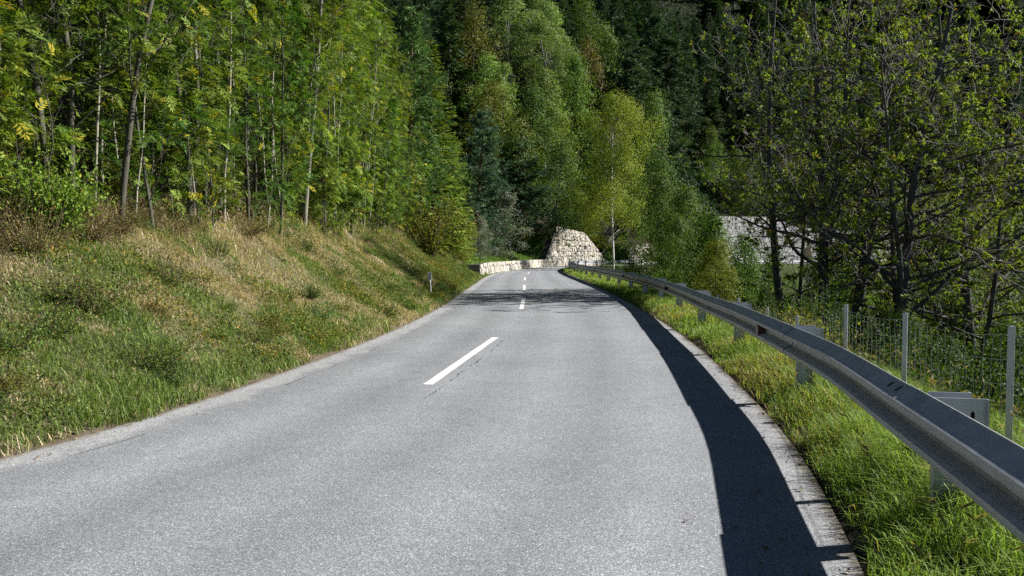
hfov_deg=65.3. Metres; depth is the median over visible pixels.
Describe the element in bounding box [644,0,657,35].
spruce tree
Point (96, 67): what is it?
ash tree
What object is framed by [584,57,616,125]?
broadleaf tree
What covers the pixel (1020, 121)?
spruce tree
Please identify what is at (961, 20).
spruce tree
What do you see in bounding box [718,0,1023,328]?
cherry tree
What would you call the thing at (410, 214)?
shrub
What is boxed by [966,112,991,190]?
spruce tree
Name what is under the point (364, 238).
weed clump
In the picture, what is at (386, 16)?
ash tree
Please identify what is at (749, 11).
spruce tree
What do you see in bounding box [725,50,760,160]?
spruce tree
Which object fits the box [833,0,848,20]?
spruce tree
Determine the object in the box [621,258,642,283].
bushy tree
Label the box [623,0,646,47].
spruce tree
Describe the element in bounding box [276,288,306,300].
weed clump
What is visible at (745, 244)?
bushy tree
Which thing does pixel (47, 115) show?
shrub
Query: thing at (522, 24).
pine tree
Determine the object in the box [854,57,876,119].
spruce tree
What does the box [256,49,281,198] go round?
ash sapling
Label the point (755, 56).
pine tree
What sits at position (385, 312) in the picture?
weed clump
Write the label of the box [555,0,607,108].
broadleaf tree
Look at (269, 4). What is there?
ash tree
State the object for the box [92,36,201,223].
ash sprout
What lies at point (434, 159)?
broadleaf tree
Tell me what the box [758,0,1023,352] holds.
cherry tree
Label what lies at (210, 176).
ash sprout
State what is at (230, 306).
weed clump
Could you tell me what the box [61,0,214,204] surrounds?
ash tree
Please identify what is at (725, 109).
spruce tree
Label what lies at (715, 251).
bushy tree
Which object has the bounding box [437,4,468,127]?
spruce tree
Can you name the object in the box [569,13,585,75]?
spruce tree
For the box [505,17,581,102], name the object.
poplar tree
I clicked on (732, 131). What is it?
spruce tree
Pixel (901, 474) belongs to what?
verge grass
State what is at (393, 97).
ash tree
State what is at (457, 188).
larch tree
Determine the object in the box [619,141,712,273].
broadleaf tree
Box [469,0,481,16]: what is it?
pine tree
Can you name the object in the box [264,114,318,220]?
ash sprout
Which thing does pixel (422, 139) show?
ash tree
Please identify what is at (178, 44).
ash tree
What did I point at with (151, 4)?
ash tree
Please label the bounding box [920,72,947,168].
spruce tree
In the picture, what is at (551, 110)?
aspen tree
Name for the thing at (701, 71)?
pine tree
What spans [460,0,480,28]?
pine tree
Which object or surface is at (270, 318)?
weed clump
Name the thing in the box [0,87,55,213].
goldenrod
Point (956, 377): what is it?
slope weeds
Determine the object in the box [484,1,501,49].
pine tree
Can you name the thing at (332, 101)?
ash tree
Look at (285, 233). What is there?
weed clump
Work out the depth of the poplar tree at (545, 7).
164.78 m
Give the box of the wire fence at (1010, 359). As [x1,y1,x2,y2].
[717,294,1023,443]
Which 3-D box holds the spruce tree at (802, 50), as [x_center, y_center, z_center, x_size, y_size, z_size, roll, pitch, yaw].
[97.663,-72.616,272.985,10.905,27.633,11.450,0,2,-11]
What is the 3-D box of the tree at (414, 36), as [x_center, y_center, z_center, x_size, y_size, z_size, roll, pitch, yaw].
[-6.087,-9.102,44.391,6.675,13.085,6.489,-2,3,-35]
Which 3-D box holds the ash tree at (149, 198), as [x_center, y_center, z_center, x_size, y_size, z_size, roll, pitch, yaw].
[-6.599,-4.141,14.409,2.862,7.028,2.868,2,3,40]
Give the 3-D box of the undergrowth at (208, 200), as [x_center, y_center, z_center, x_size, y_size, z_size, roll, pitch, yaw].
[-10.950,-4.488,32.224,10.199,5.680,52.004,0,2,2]
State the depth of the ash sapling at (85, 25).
14.35 m
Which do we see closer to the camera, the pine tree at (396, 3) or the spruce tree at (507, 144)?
the spruce tree at (507, 144)
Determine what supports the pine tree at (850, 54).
on the ground at (852, 534)
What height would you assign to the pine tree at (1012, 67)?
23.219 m
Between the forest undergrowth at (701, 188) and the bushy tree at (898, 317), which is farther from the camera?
the forest undergrowth at (701, 188)
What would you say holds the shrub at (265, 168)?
on the ground at (852, 534)
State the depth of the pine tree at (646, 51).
153.64 m
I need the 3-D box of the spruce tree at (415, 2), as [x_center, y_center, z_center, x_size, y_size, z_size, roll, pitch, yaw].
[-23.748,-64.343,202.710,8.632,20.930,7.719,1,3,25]
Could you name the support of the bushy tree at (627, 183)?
on the ground at (852, 534)
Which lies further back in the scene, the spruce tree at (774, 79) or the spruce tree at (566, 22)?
the spruce tree at (774, 79)
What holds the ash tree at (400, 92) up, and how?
on the ground at (852, 534)
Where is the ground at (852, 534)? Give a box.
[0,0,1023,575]
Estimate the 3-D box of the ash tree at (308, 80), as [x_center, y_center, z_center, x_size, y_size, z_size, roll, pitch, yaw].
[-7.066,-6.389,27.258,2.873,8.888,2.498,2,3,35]
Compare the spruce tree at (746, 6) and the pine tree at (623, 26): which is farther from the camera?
the spruce tree at (746, 6)
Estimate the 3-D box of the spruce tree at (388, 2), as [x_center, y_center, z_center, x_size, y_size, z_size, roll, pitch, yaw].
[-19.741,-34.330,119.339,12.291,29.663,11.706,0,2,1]
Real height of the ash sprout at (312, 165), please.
4.045 m
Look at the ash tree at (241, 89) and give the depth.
22.64 m
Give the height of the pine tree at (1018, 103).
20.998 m
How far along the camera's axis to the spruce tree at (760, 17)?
345.06 m
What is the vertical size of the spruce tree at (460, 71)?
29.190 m
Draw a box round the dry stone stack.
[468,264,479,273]
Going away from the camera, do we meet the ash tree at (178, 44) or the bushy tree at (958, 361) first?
the ash tree at (178, 44)
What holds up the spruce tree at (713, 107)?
on the ground at (852, 534)
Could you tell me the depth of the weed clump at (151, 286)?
11.04 m
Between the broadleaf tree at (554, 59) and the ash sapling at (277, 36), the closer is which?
the ash sapling at (277, 36)
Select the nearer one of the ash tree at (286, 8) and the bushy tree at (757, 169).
the ash tree at (286, 8)
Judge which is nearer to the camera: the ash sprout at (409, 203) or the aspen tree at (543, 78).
the ash sprout at (409, 203)
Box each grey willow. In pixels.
[465,215,494,259]
[469,189,533,259]
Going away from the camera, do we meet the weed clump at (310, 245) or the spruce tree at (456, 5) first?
the weed clump at (310, 245)
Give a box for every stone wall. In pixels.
[469,227,604,274]
[623,244,664,264]
[714,216,941,263]
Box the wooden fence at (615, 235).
[601,227,629,253]
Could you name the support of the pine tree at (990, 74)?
on the ground at (852, 534)
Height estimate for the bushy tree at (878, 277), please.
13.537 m
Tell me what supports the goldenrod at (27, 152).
on the ground at (852, 534)
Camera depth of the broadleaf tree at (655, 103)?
126.14 m
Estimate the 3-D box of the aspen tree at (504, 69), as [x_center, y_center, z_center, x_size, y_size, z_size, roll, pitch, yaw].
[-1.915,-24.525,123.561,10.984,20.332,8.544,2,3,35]
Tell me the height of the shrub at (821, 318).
1.970 m
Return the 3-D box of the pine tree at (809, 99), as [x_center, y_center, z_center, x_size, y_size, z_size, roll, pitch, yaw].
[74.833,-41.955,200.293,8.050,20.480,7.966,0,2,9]
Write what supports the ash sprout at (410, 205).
on the ground at (852, 534)
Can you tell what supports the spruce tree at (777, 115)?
on the ground at (852, 534)
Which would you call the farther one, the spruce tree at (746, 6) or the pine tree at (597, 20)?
the spruce tree at (746, 6)
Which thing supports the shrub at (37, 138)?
on the ground at (852, 534)
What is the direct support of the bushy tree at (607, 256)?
on the ground at (852, 534)
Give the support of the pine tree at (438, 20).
on the ground at (852, 534)
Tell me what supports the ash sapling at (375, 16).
on the ground at (852, 534)
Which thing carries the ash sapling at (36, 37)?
on the ground at (852, 534)
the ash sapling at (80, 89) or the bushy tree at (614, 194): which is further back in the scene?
the bushy tree at (614, 194)
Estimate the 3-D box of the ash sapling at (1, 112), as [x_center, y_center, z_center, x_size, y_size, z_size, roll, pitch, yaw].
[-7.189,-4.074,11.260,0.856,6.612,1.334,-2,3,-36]
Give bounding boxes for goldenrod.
[0,73,71,188]
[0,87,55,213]
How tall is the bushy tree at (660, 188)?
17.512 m
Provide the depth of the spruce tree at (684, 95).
185.54 m
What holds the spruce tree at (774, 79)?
on the ground at (852, 534)
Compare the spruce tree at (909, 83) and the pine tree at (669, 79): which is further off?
the spruce tree at (909, 83)
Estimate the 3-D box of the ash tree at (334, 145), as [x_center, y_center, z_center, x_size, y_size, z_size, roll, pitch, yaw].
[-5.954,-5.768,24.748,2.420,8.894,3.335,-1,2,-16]
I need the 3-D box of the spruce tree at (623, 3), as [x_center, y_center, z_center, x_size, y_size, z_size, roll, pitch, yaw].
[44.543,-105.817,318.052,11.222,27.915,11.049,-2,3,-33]
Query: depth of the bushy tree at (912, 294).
57.10 m
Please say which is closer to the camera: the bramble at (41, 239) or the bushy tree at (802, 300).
the bramble at (41, 239)
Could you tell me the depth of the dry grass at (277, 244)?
17.77 m
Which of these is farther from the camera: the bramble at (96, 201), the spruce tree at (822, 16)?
the spruce tree at (822, 16)
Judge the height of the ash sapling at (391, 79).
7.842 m
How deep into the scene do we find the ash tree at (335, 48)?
25.33 m
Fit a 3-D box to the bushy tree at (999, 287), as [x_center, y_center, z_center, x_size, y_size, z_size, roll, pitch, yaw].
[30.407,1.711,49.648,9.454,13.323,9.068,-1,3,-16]
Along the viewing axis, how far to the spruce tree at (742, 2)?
468.62 m
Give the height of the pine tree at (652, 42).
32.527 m
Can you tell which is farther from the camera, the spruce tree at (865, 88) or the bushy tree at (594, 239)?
the spruce tree at (865, 88)
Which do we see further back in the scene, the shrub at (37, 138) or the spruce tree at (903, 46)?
the spruce tree at (903, 46)
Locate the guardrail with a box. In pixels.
[568,259,1023,542]
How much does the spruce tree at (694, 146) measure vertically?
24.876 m
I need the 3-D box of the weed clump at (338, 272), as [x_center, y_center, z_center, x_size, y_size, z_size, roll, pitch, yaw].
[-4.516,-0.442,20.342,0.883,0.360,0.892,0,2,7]
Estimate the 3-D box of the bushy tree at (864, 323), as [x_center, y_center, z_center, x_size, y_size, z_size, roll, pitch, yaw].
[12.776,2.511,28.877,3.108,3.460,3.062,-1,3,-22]
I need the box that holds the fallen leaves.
[11,275,851,572]
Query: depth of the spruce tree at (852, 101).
233.91 m
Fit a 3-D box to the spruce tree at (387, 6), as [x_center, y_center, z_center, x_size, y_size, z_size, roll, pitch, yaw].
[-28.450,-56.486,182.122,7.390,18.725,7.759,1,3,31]
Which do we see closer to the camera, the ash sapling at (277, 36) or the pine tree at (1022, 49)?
the ash sapling at (277, 36)
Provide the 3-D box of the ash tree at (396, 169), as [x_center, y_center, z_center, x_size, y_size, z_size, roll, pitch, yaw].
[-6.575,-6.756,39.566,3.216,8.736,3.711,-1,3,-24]
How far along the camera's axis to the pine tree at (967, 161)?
204.87 m
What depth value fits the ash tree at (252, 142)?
23.70 m
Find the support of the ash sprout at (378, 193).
on the ground at (852, 534)
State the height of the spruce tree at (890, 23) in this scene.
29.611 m
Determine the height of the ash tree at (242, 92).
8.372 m
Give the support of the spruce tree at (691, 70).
on the ground at (852, 534)
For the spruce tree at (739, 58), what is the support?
on the ground at (852, 534)
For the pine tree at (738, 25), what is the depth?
343.03 m
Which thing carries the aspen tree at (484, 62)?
on the ground at (852, 534)
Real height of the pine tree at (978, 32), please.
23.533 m
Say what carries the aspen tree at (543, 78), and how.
on the ground at (852, 534)
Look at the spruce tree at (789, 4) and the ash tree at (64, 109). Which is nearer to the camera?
the ash tree at (64, 109)
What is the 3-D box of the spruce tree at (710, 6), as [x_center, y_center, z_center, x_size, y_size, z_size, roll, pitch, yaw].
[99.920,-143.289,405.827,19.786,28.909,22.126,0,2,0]
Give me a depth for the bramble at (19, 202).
11.55 m
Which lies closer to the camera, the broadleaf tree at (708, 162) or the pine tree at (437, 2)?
the broadleaf tree at (708, 162)
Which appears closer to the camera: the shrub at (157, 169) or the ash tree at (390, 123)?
the shrub at (157, 169)
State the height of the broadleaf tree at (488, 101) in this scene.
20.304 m
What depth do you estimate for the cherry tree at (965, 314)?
32.00 m
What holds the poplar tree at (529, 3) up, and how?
on the ground at (852, 534)
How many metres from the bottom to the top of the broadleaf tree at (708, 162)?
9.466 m
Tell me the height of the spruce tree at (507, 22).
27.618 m
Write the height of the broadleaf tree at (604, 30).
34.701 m
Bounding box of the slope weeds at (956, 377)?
[625,280,1023,432]
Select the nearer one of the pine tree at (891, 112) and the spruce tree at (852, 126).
the spruce tree at (852, 126)
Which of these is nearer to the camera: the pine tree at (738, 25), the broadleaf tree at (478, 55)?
the broadleaf tree at (478, 55)
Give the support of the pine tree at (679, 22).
on the ground at (852, 534)
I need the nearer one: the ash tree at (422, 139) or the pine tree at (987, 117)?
the ash tree at (422, 139)
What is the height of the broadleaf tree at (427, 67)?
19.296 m
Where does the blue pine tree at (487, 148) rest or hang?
on the ground at (852, 534)
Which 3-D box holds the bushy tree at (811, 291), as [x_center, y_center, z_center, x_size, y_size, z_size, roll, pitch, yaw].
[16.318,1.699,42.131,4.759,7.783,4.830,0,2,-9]
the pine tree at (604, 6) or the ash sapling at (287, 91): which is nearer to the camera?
the ash sapling at (287, 91)
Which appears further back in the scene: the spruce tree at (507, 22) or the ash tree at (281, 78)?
the spruce tree at (507, 22)
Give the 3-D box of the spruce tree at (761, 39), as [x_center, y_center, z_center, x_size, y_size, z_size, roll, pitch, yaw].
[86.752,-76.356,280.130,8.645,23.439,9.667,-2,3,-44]
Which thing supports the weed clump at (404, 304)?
on the ground at (852, 534)
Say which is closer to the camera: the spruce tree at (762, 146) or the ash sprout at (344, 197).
the ash sprout at (344, 197)
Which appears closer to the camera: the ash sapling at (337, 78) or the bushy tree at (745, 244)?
the ash sapling at (337, 78)
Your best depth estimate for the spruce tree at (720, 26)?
314.14 m
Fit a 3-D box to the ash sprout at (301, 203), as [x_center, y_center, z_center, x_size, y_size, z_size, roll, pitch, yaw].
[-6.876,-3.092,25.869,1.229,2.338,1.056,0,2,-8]
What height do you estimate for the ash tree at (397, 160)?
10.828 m
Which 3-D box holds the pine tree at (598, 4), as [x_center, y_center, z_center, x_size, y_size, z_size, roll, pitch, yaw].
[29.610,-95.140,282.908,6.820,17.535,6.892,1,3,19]
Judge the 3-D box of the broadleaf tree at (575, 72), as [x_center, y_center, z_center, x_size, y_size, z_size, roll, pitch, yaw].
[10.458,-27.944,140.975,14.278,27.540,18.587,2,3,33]
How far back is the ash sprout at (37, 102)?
11.66 m
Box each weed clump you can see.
[0,329,37,355]
[0,369,38,393]
[0,390,15,412]
[19,275,93,302]
[127,211,155,230]
[131,280,153,293]
[140,292,177,314]
[152,353,193,386]
[181,268,227,282]
[204,323,235,338]
[211,299,243,310]
[245,313,283,323]
[252,315,295,335]
[276,229,293,236]
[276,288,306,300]
[281,244,301,254]
[289,284,327,299]
[292,237,317,251]
[301,329,331,340]
[307,300,339,317]
[327,265,349,273]
[332,300,360,311]
[346,278,364,289]
[360,235,373,240]
[378,304,400,316]
[382,283,396,293]
[384,281,403,290]
[395,295,418,307]
[400,273,415,279]
[413,290,424,298]
[435,281,450,288]
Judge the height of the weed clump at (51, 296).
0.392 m
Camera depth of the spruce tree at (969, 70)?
292.46 m
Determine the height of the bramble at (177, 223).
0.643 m
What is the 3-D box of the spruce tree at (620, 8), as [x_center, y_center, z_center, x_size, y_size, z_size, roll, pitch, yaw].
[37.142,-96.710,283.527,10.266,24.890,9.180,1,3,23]
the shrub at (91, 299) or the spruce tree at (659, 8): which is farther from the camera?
the spruce tree at (659, 8)
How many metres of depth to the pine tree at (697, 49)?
274.13 m
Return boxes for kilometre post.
[427,272,431,291]
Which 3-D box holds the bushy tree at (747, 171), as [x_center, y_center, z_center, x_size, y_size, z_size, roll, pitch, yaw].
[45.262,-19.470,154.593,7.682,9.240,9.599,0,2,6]
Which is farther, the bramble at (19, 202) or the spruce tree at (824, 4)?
the spruce tree at (824, 4)
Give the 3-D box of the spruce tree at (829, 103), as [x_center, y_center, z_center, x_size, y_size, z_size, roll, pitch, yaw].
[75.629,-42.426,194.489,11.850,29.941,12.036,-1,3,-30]
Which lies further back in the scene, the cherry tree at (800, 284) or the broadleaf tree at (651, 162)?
the broadleaf tree at (651, 162)
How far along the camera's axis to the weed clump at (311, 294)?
16.47 m
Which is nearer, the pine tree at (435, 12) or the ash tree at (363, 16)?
the ash tree at (363, 16)
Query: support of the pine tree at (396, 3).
on the ground at (852, 534)
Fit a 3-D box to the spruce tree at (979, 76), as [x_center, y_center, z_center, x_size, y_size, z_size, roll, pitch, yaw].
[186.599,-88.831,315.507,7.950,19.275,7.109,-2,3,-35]
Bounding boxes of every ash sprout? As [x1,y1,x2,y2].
[0,0,97,206]
[0,2,51,183]
[0,84,57,152]
[66,46,154,206]
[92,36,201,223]
[167,58,260,234]
[172,51,270,211]
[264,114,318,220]
[264,126,304,208]
[266,130,299,211]
[285,116,339,218]
[291,163,311,215]
[295,112,347,224]
[298,140,344,228]
[303,152,345,233]
[322,123,373,228]
[327,122,367,224]
[330,172,365,237]
[353,165,374,228]
[362,151,393,219]
[362,154,399,228]
[366,178,400,237]
[381,156,414,230]
[402,173,419,232]
[403,161,416,235]
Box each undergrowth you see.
[0,103,408,228]
[417,0,1023,254]
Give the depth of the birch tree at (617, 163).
93.41 m
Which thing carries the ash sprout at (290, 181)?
on the ground at (852, 534)
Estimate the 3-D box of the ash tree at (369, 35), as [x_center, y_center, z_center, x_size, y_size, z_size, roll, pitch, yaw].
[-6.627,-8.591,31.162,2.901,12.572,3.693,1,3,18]
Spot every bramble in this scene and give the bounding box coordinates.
[0,183,60,238]
[0,187,70,213]
[0,198,96,254]
[9,190,121,232]
[26,184,120,218]
[46,202,151,243]
[78,179,143,211]
[87,195,164,235]
[109,185,178,227]
[140,204,218,235]
[217,208,292,235]
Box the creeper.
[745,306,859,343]
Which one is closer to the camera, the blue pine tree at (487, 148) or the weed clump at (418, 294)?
the weed clump at (418, 294)
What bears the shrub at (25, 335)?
on the ground at (852, 534)
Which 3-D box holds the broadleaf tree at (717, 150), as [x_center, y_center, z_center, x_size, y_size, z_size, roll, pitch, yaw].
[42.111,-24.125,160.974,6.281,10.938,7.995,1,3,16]
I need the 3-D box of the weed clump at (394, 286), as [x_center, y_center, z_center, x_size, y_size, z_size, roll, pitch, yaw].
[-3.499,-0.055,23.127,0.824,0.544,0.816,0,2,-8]
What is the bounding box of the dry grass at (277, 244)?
[0,157,442,274]
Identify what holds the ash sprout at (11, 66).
on the ground at (852, 534)
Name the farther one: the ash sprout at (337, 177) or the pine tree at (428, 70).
the pine tree at (428, 70)
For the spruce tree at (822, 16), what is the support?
on the ground at (852, 534)
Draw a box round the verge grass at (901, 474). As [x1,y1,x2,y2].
[561,268,1023,575]
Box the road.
[0,263,863,575]
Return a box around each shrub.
[0,116,62,175]
[0,144,115,239]
[0,302,82,356]
[6,115,87,174]
[9,288,96,339]
[23,87,90,136]
[27,81,92,127]
[30,264,138,313]
[41,68,106,126]
[46,92,105,139]
[61,110,218,202]
[109,328,207,369]
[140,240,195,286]
[146,132,187,163]
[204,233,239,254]
[237,140,309,195]
[238,151,299,199]
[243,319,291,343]
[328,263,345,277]
[386,195,416,226]
[396,201,429,229]
[401,187,483,258]
[711,288,760,303]
[758,298,812,322]
[771,280,882,350]
[850,317,972,385]
[860,343,924,364]
[874,324,1023,427]
[885,354,986,391]
[901,345,1023,417]
[933,374,1023,429]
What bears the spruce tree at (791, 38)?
on the ground at (852, 534)
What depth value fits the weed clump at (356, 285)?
19.83 m
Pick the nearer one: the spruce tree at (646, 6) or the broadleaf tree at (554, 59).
the broadleaf tree at (554, 59)
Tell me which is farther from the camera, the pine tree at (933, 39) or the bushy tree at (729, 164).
the pine tree at (933, 39)
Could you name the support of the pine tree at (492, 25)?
on the ground at (852, 534)
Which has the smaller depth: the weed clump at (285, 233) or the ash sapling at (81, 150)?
the ash sapling at (81, 150)
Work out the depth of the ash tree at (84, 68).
25.00 m
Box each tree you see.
[0,0,22,92]
[0,0,215,209]
[1,0,135,182]
[2,0,97,166]
[2,0,183,187]
[3,0,74,114]
[3,0,257,222]
[27,0,85,63]
[27,3,136,130]
[28,12,153,156]
[31,0,221,188]
[40,0,120,113]
[43,0,237,231]
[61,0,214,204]
[70,0,252,225]
[84,8,212,204]
[85,0,285,223]
[120,1,269,215]
[133,0,244,212]
[152,3,307,199]
[163,0,258,208]
[170,2,270,183]
[180,0,342,222]
[183,30,249,134]
[184,0,301,229]
[193,2,325,208]
[210,0,294,199]
[220,0,331,233]
[226,3,363,207]
[226,34,268,127]
[232,0,318,210]
[254,0,382,226]
[257,0,372,220]
[267,0,356,208]
[277,0,345,172]
[280,0,358,234]
[283,0,342,202]
[287,35,360,142]
[292,9,387,222]
[311,0,376,131]
[316,9,363,132]
[319,2,406,212]
[325,1,394,236]
[335,49,376,167]
[338,6,384,218]
[344,0,384,140]
[345,16,409,225]
[346,0,387,204]
[353,0,443,233]
[354,0,414,212]
[354,29,423,215]
[355,6,407,155]
[363,82,413,230]
[365,0,427,224]
[366,0,398,83]
[375,77,415,215]
[376,69,413,184]
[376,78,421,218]
[377,0,411,32]
[383,0,395,50]
[386,5,459,230]
[393,33,407,73]
[394,0,412,35]
[394,0,417,71]
[394,72,431,233]
[398,68,450,198]
[401,33,466,144]
[405,3,451,92]
[411,40,477,250]
[412,0,421,30]
[416,51,445,115]
[416,118,458,211]
[421,5,435,53]
[422,0,479,160]
[423,0,442,42]
[423,0,443,30]
[432,6,452,43]
[436,132,479,262]
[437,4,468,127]
[437,109,521,250]
[438,0,458,16]
[443,0,515,144]
[443,137,482,217]
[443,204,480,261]
[455,77,540,206]
[456,0,485,99]
[457,52,522,150]
[458,0,545,120]
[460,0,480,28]
[465,172,483,226]
[467,38,491,89]
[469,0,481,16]
[470,157,521,251]
[475,80,572,211]
[476,62,532,166]
[477,0,490,23]
[479,19,494,92]
[480,126,513,246]
[483,0,497,39]
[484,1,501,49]
[485,137,569,240]
[487,5,520,78]
[488,0,571,117]
[492,18,523,108]
[496,1,518,54]
[499,127,530,235]
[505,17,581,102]
[512,0,593,140]
[512,1,536,47]
[518,65,579,207]
[520,137,589,251]
[524,105,585,219]
[537,48,602,192]
[541,27,566,89]
[545,0,580,87]
[552,206,598,235]
[553,87,662,269]
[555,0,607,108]
[557,185,621,249]
[558,0,574,37]
[560,36,614,193]
[565,0,577,34]
[565,174,578,205]
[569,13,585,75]
[570,17,582,64]
[572,22,623,164]
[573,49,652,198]
[576,10,599,97]
[580,158,593,187]
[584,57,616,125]
[585,0,601,17]
[588,0,603,27]
[588,15,608,104]
[590,15,660,115]
[591,167,631,219]
[592,11,599,25]
[592,250,621,280]
[596,0,610,25]
[597,155,620,188]
[606,0,622,25]
[607,0,623,31]
[607,186,637,233]
[609,44,689,177]
[614,86,673,259]
[618,170,636,208]
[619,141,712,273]
[621,0,629,18]
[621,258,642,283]
[622,166,692,281]
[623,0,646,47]
[624,2,637,50]
[625,98,712,239]
[627,187,641,224]
[632,14,685,122]
[635,0,663,25]
[640,33,710,141]
[642,180,725,286]
[643,0,654,30]
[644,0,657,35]
[647,209,770,305]
[649,0,852,319]
[651,5,663,53]
[658,213,700,286]
[661,116,697,168]
[665,11,680,56]
[669,0,972,332]
[672,19,682,52]
[672,71,699,164]
[673,71,696,141]
[674,10,689,49]
[681,262,714,291]
[682,24,699,95]
[684,17,706,66]
[685,20,703,57]
[687,235,745,301]
[688,36,704,78]
[690,0,728,31]
[692,51,718,109]
[692,124,730,181]
[693,55,729,165]
[693,146,722,185]
[695,272,726,298]
[698,31,719,100]
[698,144,721,188]
[701,13,714,47]
[702,24,725,90]
[706,142,731,188]
[710,0,869,323]
[711,3,729,68]
[713,31,724,70]
[714,148,750,198]
[715,46,733,104]
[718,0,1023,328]
[718,59,734,115]
[721,60,755,128]
[721,100,741,173]
[722,161,755,205]
[723,35,740,76]
[723,232,766,305]
[724,180,758,215]
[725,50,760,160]
[731,28,743,57]
[732,163,765,204]
[733,0,769,32]
[733,34,748,98]
[735,0,771,47]
[735,17,746,44]
[735,20,750,76]
[737,0,767,10]
[744,94,777,172]
[745,11,782,74]
[745,58,760,116]
[745,153,774,192]
[745,251,800,318]
[748,0,1023,377]
[750,41,777,91]
[752,5,764,44]
[752,37,766,71]
[752,63,774,123]
[753,110,780,194]
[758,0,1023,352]
[765,0,788,40]
[768,27,786,96]
[772,79,788,141]
[774,6,812,66]
[776,0,802,20]
[777,138,806,184]
[778,45,805,111]
[780,17,796,76]
[780,75,807,140]
[781,34,789,66]
[784,252,843,330]
[788,36,808,104]
[790,136,814,172]
[793,0,818,54]
[793,289,815,315]
[794,0,826,36]
[795,33,812,72]
[796,84,812,133]
[800,55,847,164]
[811,14,831,74]
[814,258,881,343]
[816,0,840,32]
[830,215,912,329]
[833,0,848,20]
[837,195,856,221]
[840,0,867,22]
[840,0,868,44]
[840,42,859,100]
[840,47,858,87]
[841,310,886,348]
[841,310,889,357]
[842,77,858,127]
[845,105,867,175]
[848,307,893,355]
[854,22,894,81]
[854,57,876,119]
[854,94,873,118]
[855,0,898,48]
[855,92,890,204]
[857,306,948,366]
[860,0,897,58]
[865,60,876,85]
[870,316,940,371]
[883,198,978,345]
[884,106,906,167]
[887,55,897,99]
[891,48,918,113]
[894,0,923,49]
[897,26,912,67]
[897,96,914,174]
[898,56,917,113]
[900,14,920,66]
[907,237,1006,388]
[910,312,934,334]
[911,174,1020,369]
[914,0,944,48]
[915,0,946,11]
[919,122,948,187]
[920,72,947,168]
[920,294,1023,389]
[923,25,939,59]
[923,49,934,88]
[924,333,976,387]
[941,98,972,176]
[941,350,976,391]
[943,0,958,13]
[943,0,988,24]
[945,50,956,80]
[947,0,985,53]
[947,22,962,61]
[952,142,976,192]
[953,209,1023,405]
[955,57,966,108]
[960,42,976,95]
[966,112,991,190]
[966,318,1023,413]
[968,106,994,164]
[971,0,1003,27]
[971,16,998,55]
[973,126,1002,181]
[975,154,1015,209]
[978,45,990,85]
[981,46,1003,94]
[982,0,1023,28]
[989,56,1008,101]
[990,327,1023,401]
[996,141,1021,210]
[997,71,1021,138]
[1001,85,1023,133]
[1003,52,1023,97]
[1006,14,1023,51]
[1013,44,1023,81]
[1013,128,1023,201]
[1014,68,1023,97]
[1014,104,1023,150]
[1014,154,1023,204]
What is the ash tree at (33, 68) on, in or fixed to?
on the ground at (852, 534)
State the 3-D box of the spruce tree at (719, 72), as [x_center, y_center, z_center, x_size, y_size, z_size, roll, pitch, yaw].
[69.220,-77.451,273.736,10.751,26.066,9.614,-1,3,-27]
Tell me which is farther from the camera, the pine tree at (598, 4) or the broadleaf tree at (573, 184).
the pine tree at (598, 4)
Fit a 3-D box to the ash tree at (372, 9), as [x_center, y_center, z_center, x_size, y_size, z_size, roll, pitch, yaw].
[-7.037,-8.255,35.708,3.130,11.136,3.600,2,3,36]
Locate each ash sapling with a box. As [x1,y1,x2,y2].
[0,38,2,198]
[31,0,44,118]
[49,1,84,141]
[54,1,63,145]
[75,21,87,155]
[77,3,83,174]
[77,9,129,215]
[94,3,100,197]
[100,0,106,194]
[119,0,179,213]
[169,0,219,225]
[216,0,240,216]
[223,0,256,222]
[233,7,286,221]
[242,2,288,210]
[243,4,276,187]
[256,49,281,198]
[264,0,284,225]
[269,7,303,214]
[270,51,284,197]
[277,12,309,79]
[283,0,329,209]
[310,0,358,230]
[322,0,351,227]
[328,3,357,230]
[338,60,369,225]
[353,11,394,227]
[357,12,397,221]
[358,64,381,216]
[363,65,394,231]
[370,58,400,223]
[378,79,392,232]
[391,90,405,226]
[396,55,414,229]
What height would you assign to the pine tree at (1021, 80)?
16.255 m
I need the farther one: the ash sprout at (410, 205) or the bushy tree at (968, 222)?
the bushy tree at (968, 222)
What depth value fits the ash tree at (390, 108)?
34.42 m
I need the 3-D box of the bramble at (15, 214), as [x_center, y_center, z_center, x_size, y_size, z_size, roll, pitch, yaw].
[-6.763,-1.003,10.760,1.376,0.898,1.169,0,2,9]
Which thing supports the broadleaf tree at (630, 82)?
on the ground at (852, 534)
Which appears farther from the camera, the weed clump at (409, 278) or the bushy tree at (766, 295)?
the bushy tree at (766, 295)
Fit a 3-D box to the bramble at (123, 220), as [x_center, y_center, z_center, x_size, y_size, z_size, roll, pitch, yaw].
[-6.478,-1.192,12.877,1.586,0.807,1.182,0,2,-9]
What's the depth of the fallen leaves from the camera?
6.45 m
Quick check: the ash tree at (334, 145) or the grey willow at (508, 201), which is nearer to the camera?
the ash tree at (334, 145)
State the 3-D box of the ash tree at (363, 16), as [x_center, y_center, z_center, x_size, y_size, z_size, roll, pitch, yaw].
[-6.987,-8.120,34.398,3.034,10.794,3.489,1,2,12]
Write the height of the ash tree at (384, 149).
9.158 m

